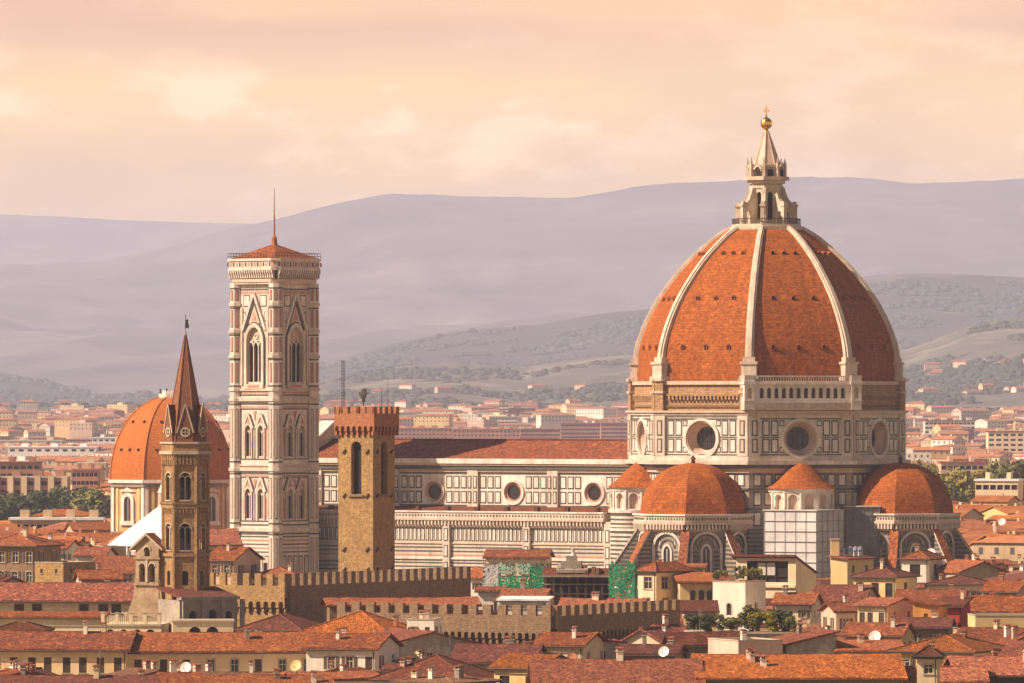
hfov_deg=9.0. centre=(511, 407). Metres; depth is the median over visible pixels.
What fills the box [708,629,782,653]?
house
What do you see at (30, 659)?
window
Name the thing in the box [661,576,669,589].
window
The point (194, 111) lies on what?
sky
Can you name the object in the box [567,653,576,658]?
satellite dish
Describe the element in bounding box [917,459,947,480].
tree
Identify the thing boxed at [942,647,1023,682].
house
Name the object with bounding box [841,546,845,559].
chimney pot
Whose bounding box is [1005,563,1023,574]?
house
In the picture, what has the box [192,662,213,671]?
house
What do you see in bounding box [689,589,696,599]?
window
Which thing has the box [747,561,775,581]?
window
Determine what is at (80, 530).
house
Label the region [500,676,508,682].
window
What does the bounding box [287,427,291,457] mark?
window
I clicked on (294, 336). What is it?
window
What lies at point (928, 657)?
house
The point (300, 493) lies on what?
window
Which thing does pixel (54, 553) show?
window
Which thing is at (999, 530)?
house
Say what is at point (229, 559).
house
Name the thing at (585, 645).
house
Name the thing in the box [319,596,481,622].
house
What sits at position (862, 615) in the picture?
window
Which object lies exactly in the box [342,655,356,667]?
window
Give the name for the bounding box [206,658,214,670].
window
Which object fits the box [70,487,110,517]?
tree
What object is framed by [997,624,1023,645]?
house
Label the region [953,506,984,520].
house
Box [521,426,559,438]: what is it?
apartment block
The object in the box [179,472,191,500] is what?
window
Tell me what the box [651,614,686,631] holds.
house
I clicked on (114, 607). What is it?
window
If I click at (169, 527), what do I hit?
window
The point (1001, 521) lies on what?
satellite dish
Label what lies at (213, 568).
window
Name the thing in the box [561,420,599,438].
apartment block
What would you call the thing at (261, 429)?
window
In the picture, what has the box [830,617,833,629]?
window
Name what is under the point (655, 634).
house
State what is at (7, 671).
house
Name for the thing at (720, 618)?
shrub
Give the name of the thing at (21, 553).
house
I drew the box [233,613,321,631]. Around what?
house
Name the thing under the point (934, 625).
house
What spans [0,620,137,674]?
house
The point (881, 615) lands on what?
window
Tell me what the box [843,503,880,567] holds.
scaffold tower
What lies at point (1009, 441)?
apartment block
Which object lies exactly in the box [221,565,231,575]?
window
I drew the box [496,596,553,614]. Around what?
house
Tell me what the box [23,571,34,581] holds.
window
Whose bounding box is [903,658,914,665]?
window
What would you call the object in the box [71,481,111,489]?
house
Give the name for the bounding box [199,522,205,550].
window
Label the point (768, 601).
house
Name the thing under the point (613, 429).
apartment block
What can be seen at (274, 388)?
bell tower
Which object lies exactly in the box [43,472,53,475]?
house
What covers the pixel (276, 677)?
house
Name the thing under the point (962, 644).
house
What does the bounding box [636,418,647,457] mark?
round window
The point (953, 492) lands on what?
tree
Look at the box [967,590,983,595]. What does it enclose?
window
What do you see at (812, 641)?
house
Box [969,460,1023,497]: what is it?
tree
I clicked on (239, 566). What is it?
window
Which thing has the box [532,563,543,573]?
window
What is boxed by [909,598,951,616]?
house
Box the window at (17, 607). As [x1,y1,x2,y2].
[14,604,23,610]
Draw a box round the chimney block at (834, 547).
[830,539,839,565]
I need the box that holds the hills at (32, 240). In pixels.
[0,214,251,264]
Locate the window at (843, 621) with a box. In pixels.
[840,618,852,629]
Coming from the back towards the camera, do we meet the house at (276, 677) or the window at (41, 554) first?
the window at (41, 554)
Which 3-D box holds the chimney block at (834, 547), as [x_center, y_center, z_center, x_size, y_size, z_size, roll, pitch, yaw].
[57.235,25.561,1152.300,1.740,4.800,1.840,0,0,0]
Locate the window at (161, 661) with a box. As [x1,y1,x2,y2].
[160,660,166,671]
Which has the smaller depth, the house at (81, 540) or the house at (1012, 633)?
the house at (1012, 633)
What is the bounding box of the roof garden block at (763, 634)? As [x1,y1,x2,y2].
[684,630,796,637]
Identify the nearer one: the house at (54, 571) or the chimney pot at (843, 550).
the house at (54, 571)
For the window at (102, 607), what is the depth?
1039.24 m
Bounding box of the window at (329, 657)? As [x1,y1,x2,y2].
[324,655,338,669]
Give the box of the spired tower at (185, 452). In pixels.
[159,314,211,598]
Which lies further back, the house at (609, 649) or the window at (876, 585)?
the window at (876, 585)
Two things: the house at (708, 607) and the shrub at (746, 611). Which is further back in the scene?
the house at (708, 607)
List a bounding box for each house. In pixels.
[0,524,18,529]
[0,526,64,581]
[0,527,20,532]
[0,531,43,536]
[0,571,24,581]
[0,577,134,621]
[0,611,109,630]
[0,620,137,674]
[0,621,54,630]
[0,663,38,674]
[0,664,161,682]
[8,660,57,674]
[19,526,63,535]
[30,506,88,516]
[34,561,95,581]
[38,518,75,531]
[38,533,90,543]
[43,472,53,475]
[46,530,120,542]
[47,532,82,560]
[64,519,110,532]
[64,528,81,532]
[64,536,92,545]
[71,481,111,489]
[72,541,118,560]
[72,562,123,581]
[92,546,134,581]
[96,542,108,544]
[96,545,126,554]
[104,659,162,674]
[127,627,319,671]
[155,659,203,682]
[177,662,182,671]
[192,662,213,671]
[200,668,333,682]
[201,528,243,552]
[203,659,286,674]
[210,542,264,584]
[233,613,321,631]
[242,563,304,584]
[281,664,378,682]
[298,610,406,632]
[301,626,403,672]
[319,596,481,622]
[326,660,381,673]
[368,654,493,682]
[373,628,483,657]
[380,656,412,671]
[389,665,501,682]
[391,649,425,662]
[406,609,443,633]
[450,641,546,670]
[471,562,484,595]
[474,586,508,609]
[478,601,497,614]
[482,549,554,587]
[488,653,568,682]
[496,579,556,605]
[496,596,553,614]
[505,636,528,643]
[526,647,705,682]
[531,626,611,658]
[557,591,647,611]
[599,632,623,643]
[602,640,626,658]
[613,631,688,658]
[617,585,637,597]
[620,623,676,643]
[633,559,695,600]
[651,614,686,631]
[661,631,747,657]
[673,572,714,599]
[680,600,719,629]
[682,563,707,571]
[690,647,907,682]
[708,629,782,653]
[712,580,765,629]
[725,618,777,629]
[731,554,816,597]
[754,623,824,629]
[766,598,774,609]
[770,623,840,653]
[771,585,823,623]
[797,620,844,637]
[801,619,820,627]
[814,581,880,626]
[816,577,830,579]
[816,579,830,584]
[817,594,857,632]
[824,625,844,639]
[826,555,877,583]
[833,633,903,653]
[840,615,917,644]
[849,558,919,596]
[853,597,912,621]
[886,629,1004,665]
[895,581,967,600]
[898,544,946,581]
[899,610,956,642]
[903,666,989,682]
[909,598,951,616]
[911,640,944,682]
[916,577,927,588]
[924,574,987,595]
[934,558,1008,579]
[938,587,973,627]
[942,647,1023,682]
[943,553,1011,568]
[952,500,970,504]
[953,503,998,510]
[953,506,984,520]
[953,624,960,633]
[954,521,1023,533]
[955,619,1023,642]
[960,518,989,526]
[961,526,998,537]
[964,538,977,547]
[965,555,1006,569]
[967,613,1023,627]
[968,531,1023,550]
[970,493,1020,505]
[970,592,1023,612]
[979,503,1023,520]
[979,572,1023,594]
[983,515,1023,522]
[984,572,1023,579]
[988,518,1023,529]
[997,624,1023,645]
[998,640,1023,655]
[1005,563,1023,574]
[1011,554,1023,567]
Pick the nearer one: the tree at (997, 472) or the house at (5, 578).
the house at (5, 578)
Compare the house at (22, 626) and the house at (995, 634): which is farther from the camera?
the house at (22, 626)
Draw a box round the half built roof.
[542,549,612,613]
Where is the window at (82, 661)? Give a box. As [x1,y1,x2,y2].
[77,658,87,673]
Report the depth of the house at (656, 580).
1085.58 m
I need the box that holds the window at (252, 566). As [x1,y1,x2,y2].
[251,564,256,573]
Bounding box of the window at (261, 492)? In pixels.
[258,489,262,519]
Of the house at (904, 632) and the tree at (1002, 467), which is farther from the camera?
the tree at (1002, 467)
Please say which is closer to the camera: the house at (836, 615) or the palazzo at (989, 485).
the house at (836, 615)
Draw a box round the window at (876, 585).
[872,583,878,592]
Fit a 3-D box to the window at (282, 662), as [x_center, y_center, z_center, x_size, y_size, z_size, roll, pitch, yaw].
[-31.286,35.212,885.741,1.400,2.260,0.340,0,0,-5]
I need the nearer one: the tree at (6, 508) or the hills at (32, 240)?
the tree at (6, 508)
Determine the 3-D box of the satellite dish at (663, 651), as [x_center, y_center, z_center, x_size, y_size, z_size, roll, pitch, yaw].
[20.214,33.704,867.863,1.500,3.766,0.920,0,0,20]
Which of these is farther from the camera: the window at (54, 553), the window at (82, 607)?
the window at (54, 553)
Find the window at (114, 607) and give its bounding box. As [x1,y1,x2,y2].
[110,604,121,613]
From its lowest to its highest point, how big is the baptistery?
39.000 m
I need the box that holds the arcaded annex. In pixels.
[170,619,234,631]
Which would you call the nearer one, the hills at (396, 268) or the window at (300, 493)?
the window at (300, 493)
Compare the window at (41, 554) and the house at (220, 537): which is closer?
the window at (41, 554)
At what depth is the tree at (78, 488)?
2252.14 m
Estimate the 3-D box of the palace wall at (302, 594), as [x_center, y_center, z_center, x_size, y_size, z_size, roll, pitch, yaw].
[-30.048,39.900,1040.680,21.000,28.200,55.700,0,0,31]
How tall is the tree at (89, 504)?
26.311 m
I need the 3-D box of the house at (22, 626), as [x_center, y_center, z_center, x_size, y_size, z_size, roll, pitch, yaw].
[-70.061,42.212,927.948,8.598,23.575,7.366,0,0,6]
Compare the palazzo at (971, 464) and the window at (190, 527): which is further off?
the palazzo at (971, 464)
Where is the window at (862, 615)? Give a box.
[860,612,864,621]
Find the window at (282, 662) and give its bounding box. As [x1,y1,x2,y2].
[278,658,286,671]
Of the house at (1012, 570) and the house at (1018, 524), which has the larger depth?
the house at (1018, 524)
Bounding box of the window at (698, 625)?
[695,619,701,629]
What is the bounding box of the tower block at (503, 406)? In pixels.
[499,402,507,414]
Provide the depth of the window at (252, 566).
1186.85 m
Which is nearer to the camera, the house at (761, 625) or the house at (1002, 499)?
the house at (761, 625)
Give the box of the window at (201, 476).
[199,472,205,500]
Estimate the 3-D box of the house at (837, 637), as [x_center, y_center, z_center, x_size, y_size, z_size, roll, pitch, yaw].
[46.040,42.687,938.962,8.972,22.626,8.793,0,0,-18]
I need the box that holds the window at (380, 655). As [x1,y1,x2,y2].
[379,655,383,668]
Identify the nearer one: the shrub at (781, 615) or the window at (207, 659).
the window at (207, 659)
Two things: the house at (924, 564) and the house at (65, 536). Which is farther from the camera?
the house at (65, 536)
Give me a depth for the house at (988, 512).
1757.47 m
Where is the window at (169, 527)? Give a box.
[165,522,171,550]
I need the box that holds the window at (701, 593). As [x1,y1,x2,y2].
[698,589,704,599]
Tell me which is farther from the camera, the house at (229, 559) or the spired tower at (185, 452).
the house at (229, 559)
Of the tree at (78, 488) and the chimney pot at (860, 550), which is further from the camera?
the tree at (78, 488)
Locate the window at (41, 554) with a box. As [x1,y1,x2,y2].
[39,551,43,561]
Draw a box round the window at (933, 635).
[929,634,940,637]
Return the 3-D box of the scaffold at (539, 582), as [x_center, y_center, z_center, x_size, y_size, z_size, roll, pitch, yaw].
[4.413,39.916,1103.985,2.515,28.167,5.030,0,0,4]
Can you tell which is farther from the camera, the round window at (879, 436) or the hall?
the hall
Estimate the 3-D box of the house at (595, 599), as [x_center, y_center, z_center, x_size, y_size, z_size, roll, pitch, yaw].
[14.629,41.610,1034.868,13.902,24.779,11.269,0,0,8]
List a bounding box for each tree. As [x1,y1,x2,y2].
[0,491,15,517]
[0,496,33,520]
[4,493,42,516]
[6,490,48,516]
[32,487,60,509]
[36,484,74,509]
[48,485,91,492]
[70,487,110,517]
[70,490,110,516]
[913,461,948,482]
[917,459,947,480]
[943,467,993,502]
[944,481,965,501]
[968,460,1010,488]
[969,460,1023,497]
[991,458,1023,492]
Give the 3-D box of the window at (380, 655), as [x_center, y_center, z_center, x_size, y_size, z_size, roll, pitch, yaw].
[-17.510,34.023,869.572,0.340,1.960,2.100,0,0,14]
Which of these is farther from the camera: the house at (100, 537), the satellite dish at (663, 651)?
the house at (100, 537)
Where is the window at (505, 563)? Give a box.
[502,563,513,573]
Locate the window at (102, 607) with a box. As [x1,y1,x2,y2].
[99,604,107,610]
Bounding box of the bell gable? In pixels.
[127,533,169,621]
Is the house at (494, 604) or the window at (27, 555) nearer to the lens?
the house at (494, 604)
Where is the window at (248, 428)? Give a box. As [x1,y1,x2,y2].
[246,426,250,457]
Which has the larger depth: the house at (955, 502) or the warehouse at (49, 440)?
the warehouse at (49, 440)
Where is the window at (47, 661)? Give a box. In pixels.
[44,658,51,671]
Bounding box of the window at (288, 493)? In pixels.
[287,489,291,519]
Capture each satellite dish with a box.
[180,662,190,671]
[290,660,300,674]
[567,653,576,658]
[658,646,668,658]
[869,631,880,639]
[998,518,1004,524]
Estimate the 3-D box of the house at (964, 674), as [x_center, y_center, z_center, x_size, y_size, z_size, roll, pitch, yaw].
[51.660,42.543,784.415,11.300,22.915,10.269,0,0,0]
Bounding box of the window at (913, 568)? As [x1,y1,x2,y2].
[910,564,920,575]
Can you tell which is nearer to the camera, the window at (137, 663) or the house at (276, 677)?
the house at (276, 677)
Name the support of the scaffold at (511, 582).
on the ground
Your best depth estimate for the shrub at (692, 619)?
904.44 m
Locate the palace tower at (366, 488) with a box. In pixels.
[334,380,398,580]
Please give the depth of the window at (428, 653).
895.01 m
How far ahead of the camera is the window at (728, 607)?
1040.01 m
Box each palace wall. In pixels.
[210,566,470,631]
[337,599,679,643]
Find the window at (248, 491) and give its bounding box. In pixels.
[246,489,250,519]
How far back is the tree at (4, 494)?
2200.29 m
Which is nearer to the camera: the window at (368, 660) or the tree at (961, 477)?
the window at (368, 660)
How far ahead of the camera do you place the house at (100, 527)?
1663.21 m
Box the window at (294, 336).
[290,328,301,382]
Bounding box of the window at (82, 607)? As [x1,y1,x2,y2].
[79,604,88,610]
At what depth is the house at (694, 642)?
882.21 m
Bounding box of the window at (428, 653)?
[426,651,433,656]
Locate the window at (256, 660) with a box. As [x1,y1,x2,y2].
[255,659,261,671]
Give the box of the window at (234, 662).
[230,658,238,670]
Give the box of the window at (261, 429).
[258,426,262,457]
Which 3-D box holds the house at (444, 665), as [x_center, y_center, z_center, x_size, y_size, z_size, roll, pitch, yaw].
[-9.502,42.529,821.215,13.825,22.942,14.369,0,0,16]
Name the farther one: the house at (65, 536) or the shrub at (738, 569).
the house at (65, 536)
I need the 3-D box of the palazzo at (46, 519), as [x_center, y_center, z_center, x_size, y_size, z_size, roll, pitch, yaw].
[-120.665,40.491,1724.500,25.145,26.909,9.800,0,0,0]
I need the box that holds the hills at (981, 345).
[7,317,1023,410]
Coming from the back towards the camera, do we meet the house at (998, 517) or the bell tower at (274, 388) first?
the house at (998, 517)
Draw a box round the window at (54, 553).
[52,550,56,560]
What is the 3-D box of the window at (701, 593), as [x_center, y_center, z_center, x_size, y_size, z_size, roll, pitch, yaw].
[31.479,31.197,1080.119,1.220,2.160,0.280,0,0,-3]
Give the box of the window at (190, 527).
[178,523,191,550]
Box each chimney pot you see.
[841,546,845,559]
[848,546,852,555]
[853,546,857,555]
[858,546,862,555]
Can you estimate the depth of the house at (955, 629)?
968.14 m
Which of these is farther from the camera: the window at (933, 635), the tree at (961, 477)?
the tree at (961, 477)
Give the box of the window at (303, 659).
[302,658,305,670]
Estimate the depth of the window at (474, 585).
1150.34 m
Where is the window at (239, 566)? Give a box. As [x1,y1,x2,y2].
[238,564,243,574]
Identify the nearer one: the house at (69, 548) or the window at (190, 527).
the window at (190, 527)
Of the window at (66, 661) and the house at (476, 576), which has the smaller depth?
the window at (66, 661)
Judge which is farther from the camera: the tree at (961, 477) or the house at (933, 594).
the tree at (961, 477)
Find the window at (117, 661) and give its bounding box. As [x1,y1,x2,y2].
[114,658,121,671]
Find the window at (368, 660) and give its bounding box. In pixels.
[365,657,371,668]
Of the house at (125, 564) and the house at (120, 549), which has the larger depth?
the house at (120, 549)
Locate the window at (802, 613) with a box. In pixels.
[798,609,808,617]
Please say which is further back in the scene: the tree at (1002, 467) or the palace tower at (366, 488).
the tree at (1002, 467)
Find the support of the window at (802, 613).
in the house at (801, 605)
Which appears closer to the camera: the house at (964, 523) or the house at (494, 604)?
the house at (494, 604)
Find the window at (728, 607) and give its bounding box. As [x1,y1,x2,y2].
[726,602,731,614]
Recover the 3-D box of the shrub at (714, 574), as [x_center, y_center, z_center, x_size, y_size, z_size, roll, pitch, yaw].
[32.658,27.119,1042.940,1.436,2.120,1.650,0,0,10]
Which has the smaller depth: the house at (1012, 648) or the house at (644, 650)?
the house at (1012, 648)
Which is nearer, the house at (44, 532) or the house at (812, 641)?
the house at (812, 641)
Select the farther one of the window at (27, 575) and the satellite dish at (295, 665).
the window at (27, 575)
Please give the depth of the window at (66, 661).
883.29 m
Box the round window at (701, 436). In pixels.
[683,418,718,458]
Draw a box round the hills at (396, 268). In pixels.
[0,176,1023,399]
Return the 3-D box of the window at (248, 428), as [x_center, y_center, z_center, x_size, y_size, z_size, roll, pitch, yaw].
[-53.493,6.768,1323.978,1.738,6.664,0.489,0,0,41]
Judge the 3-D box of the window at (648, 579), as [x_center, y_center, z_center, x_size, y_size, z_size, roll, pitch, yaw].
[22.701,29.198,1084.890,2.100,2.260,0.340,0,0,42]
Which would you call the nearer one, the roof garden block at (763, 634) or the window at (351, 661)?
the window at (351, 661)
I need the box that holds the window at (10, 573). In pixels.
[8,571,19,578]
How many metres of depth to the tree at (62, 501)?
2210.37 m
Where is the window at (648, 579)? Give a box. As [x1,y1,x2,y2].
[643,576,652,589]
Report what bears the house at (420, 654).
on the ground
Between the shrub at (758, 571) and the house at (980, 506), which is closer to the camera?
the shrub at (758, 571)
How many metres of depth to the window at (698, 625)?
1010.22 m
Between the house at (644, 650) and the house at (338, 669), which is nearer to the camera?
the house at (338, 669)
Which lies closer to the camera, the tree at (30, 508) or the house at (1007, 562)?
the house at (1007, 562)
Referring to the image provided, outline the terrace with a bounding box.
[100,612,168,631]
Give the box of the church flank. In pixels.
[156,586,244,631]
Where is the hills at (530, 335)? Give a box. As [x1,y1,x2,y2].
[0,273,1023,403]
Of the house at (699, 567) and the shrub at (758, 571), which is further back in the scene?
the house at (699, 567)
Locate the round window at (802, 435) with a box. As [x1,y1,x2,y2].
[781,418,820,458]
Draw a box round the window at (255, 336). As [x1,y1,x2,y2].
[248,328,260,382]
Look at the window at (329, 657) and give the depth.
868.32 m
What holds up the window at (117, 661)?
in the house at (68, 652)
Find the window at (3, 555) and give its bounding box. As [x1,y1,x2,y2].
[0,551,7,562]
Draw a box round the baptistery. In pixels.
[108,485,169,555]
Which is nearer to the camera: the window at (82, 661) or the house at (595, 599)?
the window at (82, 661)
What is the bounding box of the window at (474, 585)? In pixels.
[472,583,481,589]
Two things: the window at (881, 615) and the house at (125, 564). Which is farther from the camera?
the house at (125, 564)
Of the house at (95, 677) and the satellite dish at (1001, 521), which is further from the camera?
the satellite dish at (1001, 521)
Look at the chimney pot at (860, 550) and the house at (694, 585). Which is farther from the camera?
the chimney pot at (860, 550)
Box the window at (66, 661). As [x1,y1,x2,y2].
[61,658,71,673]
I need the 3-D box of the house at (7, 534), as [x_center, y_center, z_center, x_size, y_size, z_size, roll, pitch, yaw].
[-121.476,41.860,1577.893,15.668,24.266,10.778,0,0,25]
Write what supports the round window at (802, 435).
in the cathedral
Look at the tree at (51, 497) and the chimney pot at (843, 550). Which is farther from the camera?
the tree at (51, 497)
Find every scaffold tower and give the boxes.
[762,506,844,576]
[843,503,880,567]
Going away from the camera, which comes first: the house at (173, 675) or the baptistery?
the house at (173, 675)
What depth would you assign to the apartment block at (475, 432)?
5585.00 m
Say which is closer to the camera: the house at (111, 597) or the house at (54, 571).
the house at (111, 597)
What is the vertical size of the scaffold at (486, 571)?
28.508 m
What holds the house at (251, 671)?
on the ground
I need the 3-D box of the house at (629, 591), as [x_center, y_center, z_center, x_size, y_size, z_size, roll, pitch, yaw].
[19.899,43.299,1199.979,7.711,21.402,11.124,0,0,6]
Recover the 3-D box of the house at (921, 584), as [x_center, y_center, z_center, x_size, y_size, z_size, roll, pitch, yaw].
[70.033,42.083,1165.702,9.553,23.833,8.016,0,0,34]
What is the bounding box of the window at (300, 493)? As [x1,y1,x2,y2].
[298,490,303,519]
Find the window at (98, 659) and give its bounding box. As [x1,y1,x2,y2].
[97,658,105,673]
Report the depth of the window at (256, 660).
885.45 m
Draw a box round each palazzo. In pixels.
[8,510,105,528]
[937,456,984,475]
[974,472,1023,505]
[986,519,1016,523]
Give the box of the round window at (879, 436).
[868,418,889,457]
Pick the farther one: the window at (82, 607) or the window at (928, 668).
the window at (82, 607)
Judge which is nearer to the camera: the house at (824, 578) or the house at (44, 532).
the house at (824, 578)
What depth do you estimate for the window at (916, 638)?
950.41 m
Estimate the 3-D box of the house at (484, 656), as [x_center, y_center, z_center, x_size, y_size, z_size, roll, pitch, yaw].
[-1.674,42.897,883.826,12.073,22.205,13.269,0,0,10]
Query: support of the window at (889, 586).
in the house at (887, 581)
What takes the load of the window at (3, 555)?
in the house at (21, 553)
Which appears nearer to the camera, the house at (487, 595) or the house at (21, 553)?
the house at (487, 595)
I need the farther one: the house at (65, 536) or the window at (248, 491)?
the house at (65, 536)
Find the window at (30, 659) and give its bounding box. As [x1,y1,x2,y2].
[28,657,35,666]
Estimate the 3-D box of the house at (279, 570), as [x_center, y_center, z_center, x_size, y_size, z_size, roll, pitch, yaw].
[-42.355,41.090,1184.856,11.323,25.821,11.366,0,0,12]
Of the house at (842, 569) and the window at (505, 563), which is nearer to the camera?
the window at (505, 563)
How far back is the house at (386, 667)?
862.04 m
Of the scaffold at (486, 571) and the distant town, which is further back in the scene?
the distant town
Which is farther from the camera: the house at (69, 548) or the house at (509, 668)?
the house at (69, 548)
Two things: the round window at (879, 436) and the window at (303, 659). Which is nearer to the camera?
the window at (303, 659)
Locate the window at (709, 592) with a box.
[706,589,711,599]
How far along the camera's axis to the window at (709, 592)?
1080.38 m
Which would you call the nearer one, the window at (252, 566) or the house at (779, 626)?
the house at (779, 626)
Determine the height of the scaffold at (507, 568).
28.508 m
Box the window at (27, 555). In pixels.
[23,551,34,562]
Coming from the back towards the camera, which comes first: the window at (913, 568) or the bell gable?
the window at (913, 568)
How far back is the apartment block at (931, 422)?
5000.00 m
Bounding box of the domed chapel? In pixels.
[108,389,229,532]
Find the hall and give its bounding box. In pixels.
[489,414,516,422]
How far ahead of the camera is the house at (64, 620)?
1023.71 m
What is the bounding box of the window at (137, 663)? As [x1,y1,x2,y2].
[134,660,141,667]
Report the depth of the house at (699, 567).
1101.44 m
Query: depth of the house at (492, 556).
1130.31 m
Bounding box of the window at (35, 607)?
[32,604,41,610]
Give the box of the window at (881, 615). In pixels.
[879,613,883,621]
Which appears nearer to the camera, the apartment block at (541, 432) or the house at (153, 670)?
the house at (153, 670)
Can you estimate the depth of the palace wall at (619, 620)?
957.72 m
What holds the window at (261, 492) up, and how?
in the bell tower at (274, 388)
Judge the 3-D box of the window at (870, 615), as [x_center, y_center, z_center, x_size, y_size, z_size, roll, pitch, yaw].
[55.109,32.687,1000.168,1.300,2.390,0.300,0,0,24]
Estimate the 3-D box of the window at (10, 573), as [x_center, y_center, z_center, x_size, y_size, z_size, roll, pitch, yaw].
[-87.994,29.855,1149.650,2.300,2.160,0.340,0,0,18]
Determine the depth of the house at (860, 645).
874.55 m
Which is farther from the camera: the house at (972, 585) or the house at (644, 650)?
the house at (972, 585)
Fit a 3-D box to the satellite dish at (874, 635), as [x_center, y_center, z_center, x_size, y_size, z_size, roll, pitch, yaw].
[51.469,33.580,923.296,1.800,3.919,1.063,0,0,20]
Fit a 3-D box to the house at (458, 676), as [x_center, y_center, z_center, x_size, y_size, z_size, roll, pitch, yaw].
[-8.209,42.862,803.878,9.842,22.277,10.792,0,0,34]
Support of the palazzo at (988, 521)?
on the ground
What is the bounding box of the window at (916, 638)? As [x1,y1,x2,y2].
[913,635,920,642]
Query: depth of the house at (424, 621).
925.30 m
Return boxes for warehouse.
[0,437,65,443]
[7,443,99,455]
[91,435,114,443]
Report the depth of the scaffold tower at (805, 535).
1264.49 m
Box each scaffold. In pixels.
[483,557,499,585]
[498,557,535,585]
[498,570,529,587]
[530,560,545,587]
[608,557,636,597]
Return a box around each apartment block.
[0,457,42,475]
[0,471,71,498]
[71,463,100,490]
[395,425,451,438]
[453,426,519,438]
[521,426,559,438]
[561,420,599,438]
[600,420,627,438]
[923,418,975,432]
[985,428,1023,451]
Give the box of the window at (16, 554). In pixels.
[9,551,20,562]
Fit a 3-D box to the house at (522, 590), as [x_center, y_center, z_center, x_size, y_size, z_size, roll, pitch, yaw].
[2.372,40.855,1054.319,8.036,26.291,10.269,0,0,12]
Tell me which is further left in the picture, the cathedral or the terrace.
the terrace
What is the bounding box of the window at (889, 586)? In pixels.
[886,583,892,596]
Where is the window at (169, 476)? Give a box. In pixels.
[165,472,171,500]
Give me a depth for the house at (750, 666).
778.77 m
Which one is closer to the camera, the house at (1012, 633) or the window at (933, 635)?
the house at (1012, 633)
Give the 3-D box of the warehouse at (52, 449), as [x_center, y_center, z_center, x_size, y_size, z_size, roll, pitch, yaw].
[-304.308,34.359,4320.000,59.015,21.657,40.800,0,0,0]
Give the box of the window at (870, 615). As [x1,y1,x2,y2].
[868,613,872,621]
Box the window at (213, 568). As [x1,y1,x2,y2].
[210,565,219,575]
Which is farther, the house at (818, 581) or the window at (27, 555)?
the house at (818, 581)
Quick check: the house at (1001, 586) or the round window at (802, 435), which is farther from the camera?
the round window at (802, 435)
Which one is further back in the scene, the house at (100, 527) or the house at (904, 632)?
the house at (100, 527)
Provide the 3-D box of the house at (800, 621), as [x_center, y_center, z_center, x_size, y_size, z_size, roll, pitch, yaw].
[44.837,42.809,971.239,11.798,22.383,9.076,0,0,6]
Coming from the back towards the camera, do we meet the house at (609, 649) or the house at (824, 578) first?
the house at (824, 578)
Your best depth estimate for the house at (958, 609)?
1002.15 m
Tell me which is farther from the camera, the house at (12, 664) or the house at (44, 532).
the house at (44, 532)
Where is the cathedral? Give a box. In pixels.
[319,106,972,593]
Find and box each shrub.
[683,613,714,629]
[699,613,724,630]
[711,570,719,580]
[716,569,728,580]
[720,616,744,631]
[733,565,745,580]
[737,604,764,630]
[741,567,751,580]
[746,610,778,631]
[749,566,758,580]
[750,568,762,580]
[766,609,792,631]
[780,615,796,631]
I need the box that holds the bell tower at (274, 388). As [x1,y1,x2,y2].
[227,189,321,572]
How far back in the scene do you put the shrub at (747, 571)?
1044.56 m
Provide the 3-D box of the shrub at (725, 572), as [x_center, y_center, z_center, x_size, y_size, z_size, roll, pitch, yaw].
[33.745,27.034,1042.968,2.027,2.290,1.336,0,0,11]
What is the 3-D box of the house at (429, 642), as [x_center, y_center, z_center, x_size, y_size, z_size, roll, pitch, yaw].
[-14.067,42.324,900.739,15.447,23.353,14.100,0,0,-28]
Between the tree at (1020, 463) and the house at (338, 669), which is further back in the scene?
the tree at (1020, 463)
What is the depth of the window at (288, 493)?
1322.09 m
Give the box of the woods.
[0,279,1023,439]
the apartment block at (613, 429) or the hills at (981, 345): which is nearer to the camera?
the apartment block at (613, 429)
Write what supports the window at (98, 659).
in the house at (68, 652)
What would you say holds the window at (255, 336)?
in the bell tower at (274, 388)
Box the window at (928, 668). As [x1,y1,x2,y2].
[922,663,934,674]
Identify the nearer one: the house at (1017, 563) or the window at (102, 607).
the window at (102, 607)
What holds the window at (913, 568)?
in the house at (924, 564)
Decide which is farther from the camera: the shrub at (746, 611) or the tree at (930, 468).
the tree at (930, 468)
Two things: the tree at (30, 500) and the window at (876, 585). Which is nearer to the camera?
the window at (876, 585)
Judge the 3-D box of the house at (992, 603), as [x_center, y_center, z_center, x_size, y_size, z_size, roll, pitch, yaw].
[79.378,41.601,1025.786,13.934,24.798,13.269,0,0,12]
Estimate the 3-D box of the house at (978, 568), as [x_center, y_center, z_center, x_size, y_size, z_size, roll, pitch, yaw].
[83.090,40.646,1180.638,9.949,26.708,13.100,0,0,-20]
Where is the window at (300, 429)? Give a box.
[299,426,303,457]
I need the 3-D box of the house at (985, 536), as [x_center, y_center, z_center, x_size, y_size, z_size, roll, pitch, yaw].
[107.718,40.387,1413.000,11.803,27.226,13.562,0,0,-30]
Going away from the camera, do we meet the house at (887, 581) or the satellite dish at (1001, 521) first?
the house at (887, 581)
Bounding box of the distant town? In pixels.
[0,358,1023,560]
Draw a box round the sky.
[0,0,1023,223]

